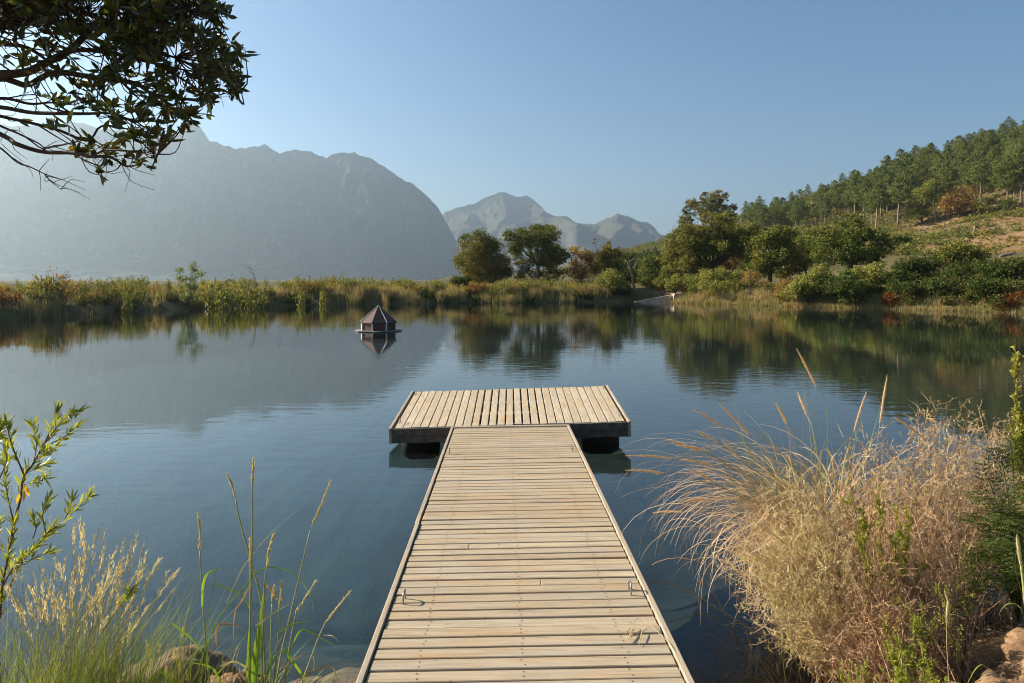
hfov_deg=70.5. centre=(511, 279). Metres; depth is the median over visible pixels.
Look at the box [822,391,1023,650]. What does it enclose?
dry shrub
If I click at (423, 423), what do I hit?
floating platform
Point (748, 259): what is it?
broadleaf tree
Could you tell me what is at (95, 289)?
spire shrub
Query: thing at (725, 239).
oak tree
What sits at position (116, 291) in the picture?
fynbos shrub
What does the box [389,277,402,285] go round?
fynbos shrub
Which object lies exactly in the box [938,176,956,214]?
pine tree
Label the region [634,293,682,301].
spillway
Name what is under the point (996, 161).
pine tree
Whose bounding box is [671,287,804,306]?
shore grass
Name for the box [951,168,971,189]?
pine tree
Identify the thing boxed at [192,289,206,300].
fynbos shrub
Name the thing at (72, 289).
fynbos shrub
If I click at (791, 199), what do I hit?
pine tree
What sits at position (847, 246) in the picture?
oak tree
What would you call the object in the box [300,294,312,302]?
fynbos shrub
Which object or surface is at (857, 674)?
broom shrub
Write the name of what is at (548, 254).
broadleaf tree
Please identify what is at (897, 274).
bush
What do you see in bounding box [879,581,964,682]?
broom shrub
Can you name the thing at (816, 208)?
pine tree
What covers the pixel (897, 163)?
pine tree
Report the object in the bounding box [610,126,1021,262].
hill bushes
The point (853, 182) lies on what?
pine tree
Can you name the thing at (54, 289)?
fynbos shrub
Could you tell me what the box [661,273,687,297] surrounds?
bush
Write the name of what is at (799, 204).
pine tree
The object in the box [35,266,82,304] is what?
fynbos shrub
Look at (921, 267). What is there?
bush
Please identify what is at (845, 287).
bush
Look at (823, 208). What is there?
pine tree
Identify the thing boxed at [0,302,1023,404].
water
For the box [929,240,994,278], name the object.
bush
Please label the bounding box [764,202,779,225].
pine tree
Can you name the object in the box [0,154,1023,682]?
ground
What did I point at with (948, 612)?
seed stalk
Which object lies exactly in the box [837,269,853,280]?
bush
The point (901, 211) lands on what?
hill scrub
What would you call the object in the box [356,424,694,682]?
jetty
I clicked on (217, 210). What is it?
mountain
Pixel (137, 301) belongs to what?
fynbos shrub
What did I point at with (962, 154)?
pine tree
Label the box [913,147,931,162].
pine tree
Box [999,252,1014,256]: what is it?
fallen log
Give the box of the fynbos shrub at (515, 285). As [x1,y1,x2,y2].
[509,280,524,295]
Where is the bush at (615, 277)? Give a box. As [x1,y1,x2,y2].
[590,268,632,290]
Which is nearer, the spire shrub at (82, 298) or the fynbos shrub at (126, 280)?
the spire shrub at (82, 298)
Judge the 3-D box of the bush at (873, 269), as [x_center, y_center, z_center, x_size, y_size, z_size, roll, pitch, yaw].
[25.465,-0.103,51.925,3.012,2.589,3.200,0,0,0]
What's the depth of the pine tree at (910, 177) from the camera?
196.43 m
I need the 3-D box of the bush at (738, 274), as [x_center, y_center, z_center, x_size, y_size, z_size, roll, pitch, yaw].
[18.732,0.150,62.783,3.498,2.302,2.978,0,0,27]
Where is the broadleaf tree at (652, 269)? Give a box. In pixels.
[631,251,668,287]
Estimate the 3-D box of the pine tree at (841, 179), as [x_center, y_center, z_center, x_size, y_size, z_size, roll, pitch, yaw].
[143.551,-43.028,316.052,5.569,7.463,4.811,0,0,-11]
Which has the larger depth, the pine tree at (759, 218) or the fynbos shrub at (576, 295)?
the pine tree at (759, 218)
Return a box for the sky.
[0,0,1023,235]
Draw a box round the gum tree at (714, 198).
[681,189,737,256]
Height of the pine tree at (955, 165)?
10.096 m
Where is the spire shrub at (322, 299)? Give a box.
[317,286,327,305]
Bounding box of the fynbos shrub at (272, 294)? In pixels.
[260,291,274,297]
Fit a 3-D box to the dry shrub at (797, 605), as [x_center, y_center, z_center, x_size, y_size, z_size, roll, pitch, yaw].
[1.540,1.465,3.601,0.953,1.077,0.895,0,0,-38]
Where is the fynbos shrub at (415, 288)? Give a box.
[407,284,421,296]
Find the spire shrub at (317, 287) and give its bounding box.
[315,278,320,293]
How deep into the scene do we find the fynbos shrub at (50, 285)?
41.12 m
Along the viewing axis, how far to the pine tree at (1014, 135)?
215.80 m
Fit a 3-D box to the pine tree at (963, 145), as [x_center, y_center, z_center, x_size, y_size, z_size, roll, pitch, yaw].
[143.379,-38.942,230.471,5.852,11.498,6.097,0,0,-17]
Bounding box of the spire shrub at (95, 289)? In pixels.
[91,284,98,298]
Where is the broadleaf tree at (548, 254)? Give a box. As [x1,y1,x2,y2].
[500,223,573,279]
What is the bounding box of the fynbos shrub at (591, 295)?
[584,291,598,300]
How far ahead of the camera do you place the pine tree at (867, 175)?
228.93 m
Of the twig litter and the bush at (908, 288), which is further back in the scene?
the bush at (908, 288)
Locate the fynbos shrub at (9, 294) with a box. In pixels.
[0,289,11,306]
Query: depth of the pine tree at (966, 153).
224.08 m
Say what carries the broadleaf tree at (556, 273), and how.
on the ground at (154, 466)
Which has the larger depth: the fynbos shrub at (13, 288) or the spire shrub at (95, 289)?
the spire shrub at (95, 289)
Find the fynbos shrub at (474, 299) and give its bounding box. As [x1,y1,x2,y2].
[469,294,484,302]
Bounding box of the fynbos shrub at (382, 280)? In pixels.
[372,279,387,286]
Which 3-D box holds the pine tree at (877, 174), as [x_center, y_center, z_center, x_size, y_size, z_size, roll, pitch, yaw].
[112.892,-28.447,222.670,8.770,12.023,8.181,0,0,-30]
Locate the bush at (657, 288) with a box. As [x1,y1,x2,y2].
[653,277,667,295]
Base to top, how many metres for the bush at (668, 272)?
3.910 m
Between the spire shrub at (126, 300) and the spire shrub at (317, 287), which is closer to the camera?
the spire shrub at (126, 300)
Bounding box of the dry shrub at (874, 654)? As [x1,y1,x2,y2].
[789,473,1001,682]
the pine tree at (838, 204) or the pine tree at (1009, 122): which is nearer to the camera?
the pine tree at (838, 204)
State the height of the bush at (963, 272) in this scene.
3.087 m
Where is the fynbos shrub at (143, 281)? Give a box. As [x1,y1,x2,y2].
[128,275,149,288]
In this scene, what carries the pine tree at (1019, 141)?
on the ground at (154, 466)
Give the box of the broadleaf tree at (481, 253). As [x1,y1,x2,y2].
[452,227,514,284]
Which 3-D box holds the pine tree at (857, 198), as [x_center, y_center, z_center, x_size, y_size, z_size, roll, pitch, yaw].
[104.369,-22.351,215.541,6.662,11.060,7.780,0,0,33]
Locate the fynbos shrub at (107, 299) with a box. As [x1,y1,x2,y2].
[90,292,116,304]
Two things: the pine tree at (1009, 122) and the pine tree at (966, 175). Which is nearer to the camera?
the pine tree at (966, 175)
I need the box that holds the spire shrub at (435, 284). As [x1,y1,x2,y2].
[433,280,438,292]
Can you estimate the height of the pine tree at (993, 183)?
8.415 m
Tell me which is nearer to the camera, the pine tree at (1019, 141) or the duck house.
the duck house
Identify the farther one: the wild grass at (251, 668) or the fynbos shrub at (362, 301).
the fynbos shrub at (362, 301)
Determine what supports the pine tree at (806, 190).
on the ground at (154, 466)
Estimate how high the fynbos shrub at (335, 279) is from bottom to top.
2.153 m
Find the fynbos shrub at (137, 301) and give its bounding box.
[118,276,150,308]
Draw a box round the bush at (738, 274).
[705,269,745,284]
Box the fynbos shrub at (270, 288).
[259,285,275,296]
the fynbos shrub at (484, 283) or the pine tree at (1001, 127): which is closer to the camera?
the fynbos shrub at (484, 283)
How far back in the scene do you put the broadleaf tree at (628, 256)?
79.38 m
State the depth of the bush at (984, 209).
171.15 m
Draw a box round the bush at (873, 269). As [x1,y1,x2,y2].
[848,260,889,291]
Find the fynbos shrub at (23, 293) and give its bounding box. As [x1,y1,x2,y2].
[2,286,38,303]
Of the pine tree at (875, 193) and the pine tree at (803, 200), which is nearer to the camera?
the pine tree at (875, 193)
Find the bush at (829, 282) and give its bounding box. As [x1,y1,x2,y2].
[813,271,885,304]
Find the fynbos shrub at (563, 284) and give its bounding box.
[552,280,566,288]
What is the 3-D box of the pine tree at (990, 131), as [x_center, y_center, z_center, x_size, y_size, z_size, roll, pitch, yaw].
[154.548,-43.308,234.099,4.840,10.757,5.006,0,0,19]
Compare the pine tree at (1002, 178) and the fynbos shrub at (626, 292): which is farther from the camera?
the pine tree at (1002, 178)
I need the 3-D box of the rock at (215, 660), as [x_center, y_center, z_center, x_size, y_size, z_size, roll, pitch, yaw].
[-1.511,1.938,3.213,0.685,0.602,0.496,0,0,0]
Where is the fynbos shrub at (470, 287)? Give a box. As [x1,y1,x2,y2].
[467,283,482,296]
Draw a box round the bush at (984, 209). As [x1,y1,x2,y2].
[971,202,998,213]
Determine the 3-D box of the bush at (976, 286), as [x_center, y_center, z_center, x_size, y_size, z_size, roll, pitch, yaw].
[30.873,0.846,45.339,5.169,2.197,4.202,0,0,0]
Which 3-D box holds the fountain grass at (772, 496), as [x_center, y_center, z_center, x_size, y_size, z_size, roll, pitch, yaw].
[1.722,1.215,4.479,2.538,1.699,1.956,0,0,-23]
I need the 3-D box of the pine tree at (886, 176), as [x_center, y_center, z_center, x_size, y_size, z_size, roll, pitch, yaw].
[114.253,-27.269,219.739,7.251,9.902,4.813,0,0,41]
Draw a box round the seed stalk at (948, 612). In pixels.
[944,591,950,681]
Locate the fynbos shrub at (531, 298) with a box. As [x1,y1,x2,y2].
[521,294,536,302]
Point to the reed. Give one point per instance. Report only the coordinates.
(1018, 549)
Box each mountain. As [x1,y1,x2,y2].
[0,122,462,279]
[442,192,555,244]
[458,214,667,272]
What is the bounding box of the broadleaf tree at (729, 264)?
[711,251,746,273]
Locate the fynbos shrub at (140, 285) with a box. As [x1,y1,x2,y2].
[124,278,148,287]
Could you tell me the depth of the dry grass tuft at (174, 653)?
3.00 m
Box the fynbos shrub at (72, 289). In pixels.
[59,279,83,299]
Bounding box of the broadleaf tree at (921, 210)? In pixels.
[901,175,946,222]
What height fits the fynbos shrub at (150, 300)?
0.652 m
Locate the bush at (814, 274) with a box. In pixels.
[783,264,838,302]
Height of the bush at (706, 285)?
1.695 m
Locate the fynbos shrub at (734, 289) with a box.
[727,284,742,293]
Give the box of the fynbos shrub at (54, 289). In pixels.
[29,279,62,299]
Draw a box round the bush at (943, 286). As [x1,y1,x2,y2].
[922,275,971,305]
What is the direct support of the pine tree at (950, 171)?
on the ground at (154, 466)
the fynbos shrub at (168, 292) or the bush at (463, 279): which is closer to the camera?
the fynbos shrub at (168, 292)
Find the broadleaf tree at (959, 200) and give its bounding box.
[933,183,981,217]
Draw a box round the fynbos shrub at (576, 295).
[564,289,585,300]
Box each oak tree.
[655,209,761,277]
[737,223,810,287]
[801,214,912,270]
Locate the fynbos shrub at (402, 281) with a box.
[396,278,414,287]
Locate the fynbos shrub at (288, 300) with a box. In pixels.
[284,297,294,303]
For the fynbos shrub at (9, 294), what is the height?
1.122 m
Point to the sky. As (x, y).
(591, 111)
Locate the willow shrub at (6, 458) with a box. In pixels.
[0,400,140,678]
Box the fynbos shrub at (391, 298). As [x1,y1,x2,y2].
[386,295,394,300]
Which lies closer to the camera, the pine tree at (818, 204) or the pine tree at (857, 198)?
the pine tree at (857, 198)
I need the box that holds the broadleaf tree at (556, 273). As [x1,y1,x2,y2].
[513,256,569,282]
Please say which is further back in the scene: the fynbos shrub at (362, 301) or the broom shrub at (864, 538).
the fynbos shrub at (362, 301)
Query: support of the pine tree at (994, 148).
on the ground at (154, 466)
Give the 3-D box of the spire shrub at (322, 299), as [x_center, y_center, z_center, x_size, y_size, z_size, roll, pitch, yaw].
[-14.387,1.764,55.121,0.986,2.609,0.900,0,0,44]
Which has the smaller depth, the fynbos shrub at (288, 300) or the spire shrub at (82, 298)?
the spire shrub at (82, 298)
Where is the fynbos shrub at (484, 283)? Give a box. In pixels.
[477,281,490,292]
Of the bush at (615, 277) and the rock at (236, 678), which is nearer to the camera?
the rock at (236, 678)
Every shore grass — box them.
[0,282,611,318]
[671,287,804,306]
[680,286,1023,308]
[698,286,774,294]
[797,291,1023,312]
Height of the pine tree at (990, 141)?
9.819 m
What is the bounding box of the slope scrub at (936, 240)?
[733,181,1023,255]
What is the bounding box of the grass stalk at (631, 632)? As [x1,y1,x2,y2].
[625,618,676,654]
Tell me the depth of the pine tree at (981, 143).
223.11 m
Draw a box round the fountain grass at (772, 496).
[615,349,985,664]
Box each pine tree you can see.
[739,202,761,224]
[741,201,748,213]
[749,202,764,222]
[750,206,767,229]
[754,195,766,206]
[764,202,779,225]
[771,197,780,207]
[771,205,784,224]
[775,197,790,215]
[776,202,792,226]
[786,197,795,212]
[786,206,803,230]
[791,189,810,218]
[791,198,807,223]
[803,184,811,194]
[807,206,821,217]
[809,189,822,201]
[810,194,829,217]
[814,184,830,204]
[815,197,826,218]
[818,199,831,221]
[823,180,842,211]
[830,192,845,216]
[835,196,845,213]
[838,173,845,182]
[841,183,847,192]
[841,186,855,214]
[845,170,862,185]
[846,187,858,214]
[846,189,858,212]
[849,176,862,190]
[851,186,867,218]
[857,178,872,209]
[859,173,872,188]
[861,183,893,226]
[861,186,883,223]
[867,168,892,184]
[869,166,892,180]
[872,182,898,218]
[878,155,891,165]
[880,173,894,203]
[884,178,896,214]
[886,176,914,224]
[887,158,901,175]
[888,169,924,213]
[889,165,904,177]
[891,148,907,164]
[893,154,914,169]
[900,161,929,179]
[908,165,921,198]
[909,145,919,158]
[910,160,929,184]
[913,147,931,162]
[918,160,929,188]
[921,142,940,156]
[922,173,932,186]
[923,150,942,162]
[923,176,948,221]
[927,156,943,170]
[927,158,937,171]
[930,159,951,178]
[932,162,959,189]
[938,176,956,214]
[941,145,953,152]
[943,151,955,165]
[945,135,969,150]
[949,156,965,175]
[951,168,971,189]
[952,134,969,151]
[952,139,970,160]
[956,149,968,161]
[957,156,975,170]
[960,147,972,162]
[961,161,983,193]
[962,160,993,202]
[965,133,975,144]
[968,133,985,147]
[968,137,987,155]
[971,140,988,156]
[971,146,986,158]
[977,167,995,193]
[979,157,992,191]
[982,129,998,141]
[984,135,998,149]
[984,150,996,181]
[985,155,1020,197]
[986,149,1000,166]
[989,145,1001,155]
[990,155,1004,168]
[990,164,1004,190]
[992,124,1012,151]
[993,147,1023,204]
[995,129,1020,153]
[1002,140,1016,157]
[1003,116,1015,131]
[1004,121,1020,144]
[1007,139,1023,161]
[1010,120,1023,136]
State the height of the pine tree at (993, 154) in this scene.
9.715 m
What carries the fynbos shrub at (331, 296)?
on the ground at (154, 466)
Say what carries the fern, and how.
on the ground at (154, 466)
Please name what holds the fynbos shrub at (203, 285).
on the ground at (154, 466)
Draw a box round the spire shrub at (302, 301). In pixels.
[294,290,305,306]
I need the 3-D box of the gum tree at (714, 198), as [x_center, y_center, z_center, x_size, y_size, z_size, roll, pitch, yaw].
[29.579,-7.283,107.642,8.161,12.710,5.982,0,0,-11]
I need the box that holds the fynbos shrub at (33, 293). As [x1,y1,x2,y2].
[12,285,46,299]
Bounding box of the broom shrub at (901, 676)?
[879,615,948,682]
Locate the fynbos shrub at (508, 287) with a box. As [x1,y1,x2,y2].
[498,278,512,295]
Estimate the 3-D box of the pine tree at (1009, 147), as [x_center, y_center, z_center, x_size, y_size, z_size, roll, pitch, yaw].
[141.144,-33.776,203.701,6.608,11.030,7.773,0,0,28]
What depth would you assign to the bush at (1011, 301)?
43.96 m
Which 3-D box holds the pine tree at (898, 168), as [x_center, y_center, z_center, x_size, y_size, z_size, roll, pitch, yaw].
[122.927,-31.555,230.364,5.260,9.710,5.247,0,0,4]
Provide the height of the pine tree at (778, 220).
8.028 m
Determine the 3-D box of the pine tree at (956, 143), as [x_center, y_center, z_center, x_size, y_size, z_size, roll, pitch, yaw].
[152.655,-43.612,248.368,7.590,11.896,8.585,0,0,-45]
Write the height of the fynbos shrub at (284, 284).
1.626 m
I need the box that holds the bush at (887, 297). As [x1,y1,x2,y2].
[878,292,902,307]
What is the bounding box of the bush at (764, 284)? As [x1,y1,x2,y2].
[757,278,790,291]
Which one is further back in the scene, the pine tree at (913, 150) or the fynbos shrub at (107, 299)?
the pine tree at (913, 150)
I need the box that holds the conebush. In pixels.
[1006,345,1023,535]
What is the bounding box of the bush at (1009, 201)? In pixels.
[995,194,1021,210]
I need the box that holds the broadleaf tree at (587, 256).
[562,245,600,282]
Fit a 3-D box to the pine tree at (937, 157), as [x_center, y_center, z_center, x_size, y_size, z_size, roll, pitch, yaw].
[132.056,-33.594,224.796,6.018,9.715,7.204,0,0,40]
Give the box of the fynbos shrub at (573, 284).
[567,280,582,288]
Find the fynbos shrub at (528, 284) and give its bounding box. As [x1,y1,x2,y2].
[516,278,538,294]
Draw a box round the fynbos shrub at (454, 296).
[444,293,456,301]
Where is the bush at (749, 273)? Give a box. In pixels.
[739,270,762,292]
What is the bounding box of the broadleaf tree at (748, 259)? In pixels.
[740,227,762,271]
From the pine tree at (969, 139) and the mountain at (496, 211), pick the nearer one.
the pine tree at (969, 139)
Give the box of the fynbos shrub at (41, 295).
[12,286,54,305]
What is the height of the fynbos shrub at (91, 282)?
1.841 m
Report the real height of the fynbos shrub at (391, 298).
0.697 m
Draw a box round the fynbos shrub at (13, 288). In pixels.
[4,285,22,294]
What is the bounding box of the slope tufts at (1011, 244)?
[866,182,1023,254]
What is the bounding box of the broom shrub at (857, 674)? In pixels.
[834,658,878,682]
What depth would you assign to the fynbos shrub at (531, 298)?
63.03 m
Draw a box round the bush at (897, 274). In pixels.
[879,267,923,294]
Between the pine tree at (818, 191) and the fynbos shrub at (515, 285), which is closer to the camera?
the fynbos shrub at (515, 285)
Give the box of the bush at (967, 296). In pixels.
[957,276,1023,304]
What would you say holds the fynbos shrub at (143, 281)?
on the ground at (154, 466)
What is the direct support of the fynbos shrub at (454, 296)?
on the ground at (154, 466)
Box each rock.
[107,644,238,682]
[207,668,269,682]
[288,667,360,682]
[947,668,1023,682]
[992,627,1023,681]
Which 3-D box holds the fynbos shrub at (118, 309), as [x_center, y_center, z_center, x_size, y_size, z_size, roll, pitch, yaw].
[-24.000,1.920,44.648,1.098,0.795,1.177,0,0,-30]
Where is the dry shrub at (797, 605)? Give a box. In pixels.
[712,463,904,682]
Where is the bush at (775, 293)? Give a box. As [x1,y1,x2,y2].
[772,284,787,298]
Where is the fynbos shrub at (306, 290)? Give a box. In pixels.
[297,278,316,296]
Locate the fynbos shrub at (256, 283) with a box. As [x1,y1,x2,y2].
[239,277,261,287]
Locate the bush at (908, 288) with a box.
[881,277,934,305]
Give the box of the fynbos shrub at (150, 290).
[140,283,157,296]
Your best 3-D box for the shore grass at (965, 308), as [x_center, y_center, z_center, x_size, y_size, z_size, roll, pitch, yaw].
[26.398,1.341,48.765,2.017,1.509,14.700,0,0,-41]
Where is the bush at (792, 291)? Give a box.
[777,277,834,303]
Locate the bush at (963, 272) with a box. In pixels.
[935,259,987,281]
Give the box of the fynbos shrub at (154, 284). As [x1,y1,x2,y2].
[146,280,164,292]
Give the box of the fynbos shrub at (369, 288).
[360,282,377,297]
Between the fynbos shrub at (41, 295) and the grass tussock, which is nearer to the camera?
the grass tussock
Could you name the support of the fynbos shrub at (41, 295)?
on the ground at (154, 466)
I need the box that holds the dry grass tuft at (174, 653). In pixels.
[88,627,198,682]
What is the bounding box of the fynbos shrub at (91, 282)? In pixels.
[86,273,113,294]
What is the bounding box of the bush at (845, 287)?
[828,277,882,304]
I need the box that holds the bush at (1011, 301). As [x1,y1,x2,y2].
[990,290,1023,312]
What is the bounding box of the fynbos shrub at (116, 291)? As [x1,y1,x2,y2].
[104,285,130,300]
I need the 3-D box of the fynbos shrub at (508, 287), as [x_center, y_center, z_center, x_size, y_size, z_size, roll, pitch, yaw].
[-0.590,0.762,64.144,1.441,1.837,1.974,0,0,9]
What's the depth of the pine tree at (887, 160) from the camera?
252.15 m
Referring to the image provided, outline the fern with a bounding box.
[952,435,1023,621]
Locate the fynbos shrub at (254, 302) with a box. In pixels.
[231,280,269,308]
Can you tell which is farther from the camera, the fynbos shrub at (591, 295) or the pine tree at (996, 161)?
the pine tree at (996, 161)
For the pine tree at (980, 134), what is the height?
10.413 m
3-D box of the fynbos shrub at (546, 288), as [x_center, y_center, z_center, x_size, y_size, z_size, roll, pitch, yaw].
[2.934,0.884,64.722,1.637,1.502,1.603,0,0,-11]
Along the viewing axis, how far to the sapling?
46.47 m
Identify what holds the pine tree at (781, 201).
on the ground at (154, 466)
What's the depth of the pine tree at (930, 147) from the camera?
246.59 m
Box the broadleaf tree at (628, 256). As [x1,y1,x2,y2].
[616,249,645,283]
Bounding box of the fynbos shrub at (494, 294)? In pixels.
[489,290,504,298]
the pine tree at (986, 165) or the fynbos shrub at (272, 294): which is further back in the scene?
the pine tree at (986, 165)
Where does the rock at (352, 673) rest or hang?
on the ground at (154, 466)
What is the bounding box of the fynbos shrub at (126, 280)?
[107,274,129,285]
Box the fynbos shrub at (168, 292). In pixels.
[154,288,174,298]
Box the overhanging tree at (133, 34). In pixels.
[0,0,260,198]
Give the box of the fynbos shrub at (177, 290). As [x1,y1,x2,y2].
[171,284,182,295]
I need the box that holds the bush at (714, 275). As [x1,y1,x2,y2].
[697,266,741,291]
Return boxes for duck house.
[355,305,401,331]
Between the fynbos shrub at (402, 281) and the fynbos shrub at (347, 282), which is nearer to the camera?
the fynbos shrub at (347, 282)
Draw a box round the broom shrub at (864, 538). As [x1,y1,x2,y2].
[839,469,930,663]
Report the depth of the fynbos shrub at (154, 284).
51.09 m
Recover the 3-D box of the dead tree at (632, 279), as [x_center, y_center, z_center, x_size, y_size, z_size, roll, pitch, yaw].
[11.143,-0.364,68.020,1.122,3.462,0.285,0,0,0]
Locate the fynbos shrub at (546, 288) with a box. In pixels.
[539,281,552,294]
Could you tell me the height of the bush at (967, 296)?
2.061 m
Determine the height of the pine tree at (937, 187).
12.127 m
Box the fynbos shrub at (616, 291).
[604,286,622,295]
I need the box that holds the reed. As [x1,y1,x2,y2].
[968,534,1023,681]
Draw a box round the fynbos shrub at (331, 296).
[328,292,341,298]
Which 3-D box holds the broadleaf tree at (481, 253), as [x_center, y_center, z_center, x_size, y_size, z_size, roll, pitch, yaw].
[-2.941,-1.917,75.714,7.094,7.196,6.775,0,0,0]
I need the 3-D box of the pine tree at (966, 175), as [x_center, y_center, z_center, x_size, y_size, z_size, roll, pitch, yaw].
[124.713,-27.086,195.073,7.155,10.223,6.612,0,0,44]
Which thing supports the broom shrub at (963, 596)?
on the ground at (154, 466)
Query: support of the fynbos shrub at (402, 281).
on the ground at (154, 466)
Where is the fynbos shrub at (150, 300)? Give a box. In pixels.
[146,296,159,302]
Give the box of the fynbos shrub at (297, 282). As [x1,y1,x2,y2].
[292,275,312,291]
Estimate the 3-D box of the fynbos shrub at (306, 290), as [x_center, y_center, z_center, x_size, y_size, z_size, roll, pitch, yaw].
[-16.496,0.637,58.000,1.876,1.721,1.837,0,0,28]
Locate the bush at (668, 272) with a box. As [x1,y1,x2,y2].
[652,264,682,295]
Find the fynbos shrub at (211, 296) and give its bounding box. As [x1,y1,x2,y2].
[200,274,244,308]
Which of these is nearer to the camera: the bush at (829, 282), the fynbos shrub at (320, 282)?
the bush at (829, 282)
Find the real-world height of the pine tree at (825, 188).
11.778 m
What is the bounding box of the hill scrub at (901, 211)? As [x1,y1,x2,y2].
[620,172,1023,269]
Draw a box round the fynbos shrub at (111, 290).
[92,282,122,299]
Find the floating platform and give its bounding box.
[389,385,630,459]
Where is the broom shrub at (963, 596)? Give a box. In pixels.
[948,546,990,682]
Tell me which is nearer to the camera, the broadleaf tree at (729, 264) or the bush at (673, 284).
the bush at (673, 284)
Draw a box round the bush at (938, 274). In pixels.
[915,266,961,296]
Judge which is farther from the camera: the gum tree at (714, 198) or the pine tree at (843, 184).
the pine tree at (843, 184)
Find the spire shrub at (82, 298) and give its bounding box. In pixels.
[77,279,89,304]
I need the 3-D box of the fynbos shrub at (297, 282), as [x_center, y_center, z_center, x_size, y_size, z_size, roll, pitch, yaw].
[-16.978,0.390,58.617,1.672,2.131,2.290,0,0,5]
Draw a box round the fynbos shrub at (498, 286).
[495,278,508,290]
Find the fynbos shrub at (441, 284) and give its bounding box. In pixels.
[425,277,445,290]
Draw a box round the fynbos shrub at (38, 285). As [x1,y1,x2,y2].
[16,283,39,300]
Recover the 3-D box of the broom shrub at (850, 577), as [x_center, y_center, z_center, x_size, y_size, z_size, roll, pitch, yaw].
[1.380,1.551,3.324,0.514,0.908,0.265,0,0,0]
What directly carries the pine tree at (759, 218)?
on the ground at (154, 466)
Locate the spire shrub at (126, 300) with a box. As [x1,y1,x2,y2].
[120,290,136,312]
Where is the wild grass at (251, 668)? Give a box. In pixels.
[150,456,351,682]
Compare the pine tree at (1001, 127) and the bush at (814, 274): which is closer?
the bush at (814, 274)
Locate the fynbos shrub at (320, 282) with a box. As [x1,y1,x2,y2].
[311,277,324,287]
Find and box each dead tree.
[591,232,599,251]
[625,258,636,293]
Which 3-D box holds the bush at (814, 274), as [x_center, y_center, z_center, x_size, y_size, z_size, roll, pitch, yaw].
[22.339,0.323,54.196,3.911,3.070,3.288,0,0,0]
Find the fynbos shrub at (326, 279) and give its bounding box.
[320,276,337,286]
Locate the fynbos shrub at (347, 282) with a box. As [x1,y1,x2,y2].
[335,276,360,294]
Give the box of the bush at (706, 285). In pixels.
[685,278,778,295]
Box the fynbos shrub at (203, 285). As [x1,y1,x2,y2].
[196,280,222,292]
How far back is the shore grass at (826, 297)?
54.00 m
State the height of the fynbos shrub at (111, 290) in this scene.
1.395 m
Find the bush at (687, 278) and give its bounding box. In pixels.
[680,268,713,290]
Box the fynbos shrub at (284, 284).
[277,280,290,290]
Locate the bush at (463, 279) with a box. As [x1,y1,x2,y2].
[449,274,472,287]
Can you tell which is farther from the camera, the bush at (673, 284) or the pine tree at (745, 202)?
the pine tree at (745, 202)
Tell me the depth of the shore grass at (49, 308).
60.08 m
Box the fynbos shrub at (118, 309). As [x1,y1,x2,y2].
[113,305,126,312]
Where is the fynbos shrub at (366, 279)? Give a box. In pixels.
[358,276,376,284]
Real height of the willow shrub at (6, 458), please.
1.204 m
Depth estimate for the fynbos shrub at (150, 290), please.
50.41 m
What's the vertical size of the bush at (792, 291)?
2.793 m
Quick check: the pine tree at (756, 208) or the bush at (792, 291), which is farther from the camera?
the pine tree at (756, 208)
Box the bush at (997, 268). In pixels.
[969,252,1023,282]
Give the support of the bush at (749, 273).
on the ground at (154, 466)
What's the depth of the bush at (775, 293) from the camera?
55.31 m
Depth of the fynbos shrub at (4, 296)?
37.67 m
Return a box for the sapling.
[174,261,205,310]
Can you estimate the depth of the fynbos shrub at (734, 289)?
58.89 m
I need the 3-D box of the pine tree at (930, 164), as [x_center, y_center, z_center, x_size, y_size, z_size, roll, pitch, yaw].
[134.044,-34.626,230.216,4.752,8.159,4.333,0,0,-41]
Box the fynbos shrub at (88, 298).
[74,297,92,305]
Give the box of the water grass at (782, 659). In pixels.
[646,550,869,682]
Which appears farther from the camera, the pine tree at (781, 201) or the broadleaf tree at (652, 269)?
the pine tree at (781, 201)
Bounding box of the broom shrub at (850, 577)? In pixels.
[758,525,861,682]
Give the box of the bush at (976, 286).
[964,276,1023,309]
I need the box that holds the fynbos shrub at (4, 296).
[0,286,22,308]
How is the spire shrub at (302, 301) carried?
on the ground at (154, 466)
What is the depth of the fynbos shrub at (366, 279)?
65.71 m
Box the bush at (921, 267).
[887,254,949,279]
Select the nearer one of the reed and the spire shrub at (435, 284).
the reed
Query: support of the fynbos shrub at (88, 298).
on the ground at (154, 466)
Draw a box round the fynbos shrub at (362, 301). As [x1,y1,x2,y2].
[356,298,366,303]
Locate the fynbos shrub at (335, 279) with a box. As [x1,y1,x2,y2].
[327,275,343,284]
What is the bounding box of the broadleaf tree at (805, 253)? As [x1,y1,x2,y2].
[791,227,817,277]
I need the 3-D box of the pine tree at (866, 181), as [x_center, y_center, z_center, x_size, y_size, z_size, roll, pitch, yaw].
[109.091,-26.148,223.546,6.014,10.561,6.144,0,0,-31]
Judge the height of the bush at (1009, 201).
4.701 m
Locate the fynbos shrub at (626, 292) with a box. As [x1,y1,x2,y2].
[618,287,633,294]
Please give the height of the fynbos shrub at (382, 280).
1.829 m
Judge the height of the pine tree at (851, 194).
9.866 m
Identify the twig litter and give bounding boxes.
[943,609,1023,682]
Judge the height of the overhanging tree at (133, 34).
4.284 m
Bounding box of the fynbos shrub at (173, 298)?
[166,294,179,301]
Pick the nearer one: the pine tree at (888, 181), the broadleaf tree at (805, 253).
the broadleaf tree at (805, 253)
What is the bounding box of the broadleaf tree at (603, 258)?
[587,241,627,278]
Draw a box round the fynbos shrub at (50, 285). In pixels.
[27,267,68,300]
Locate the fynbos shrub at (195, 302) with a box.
[186,297,204,307]

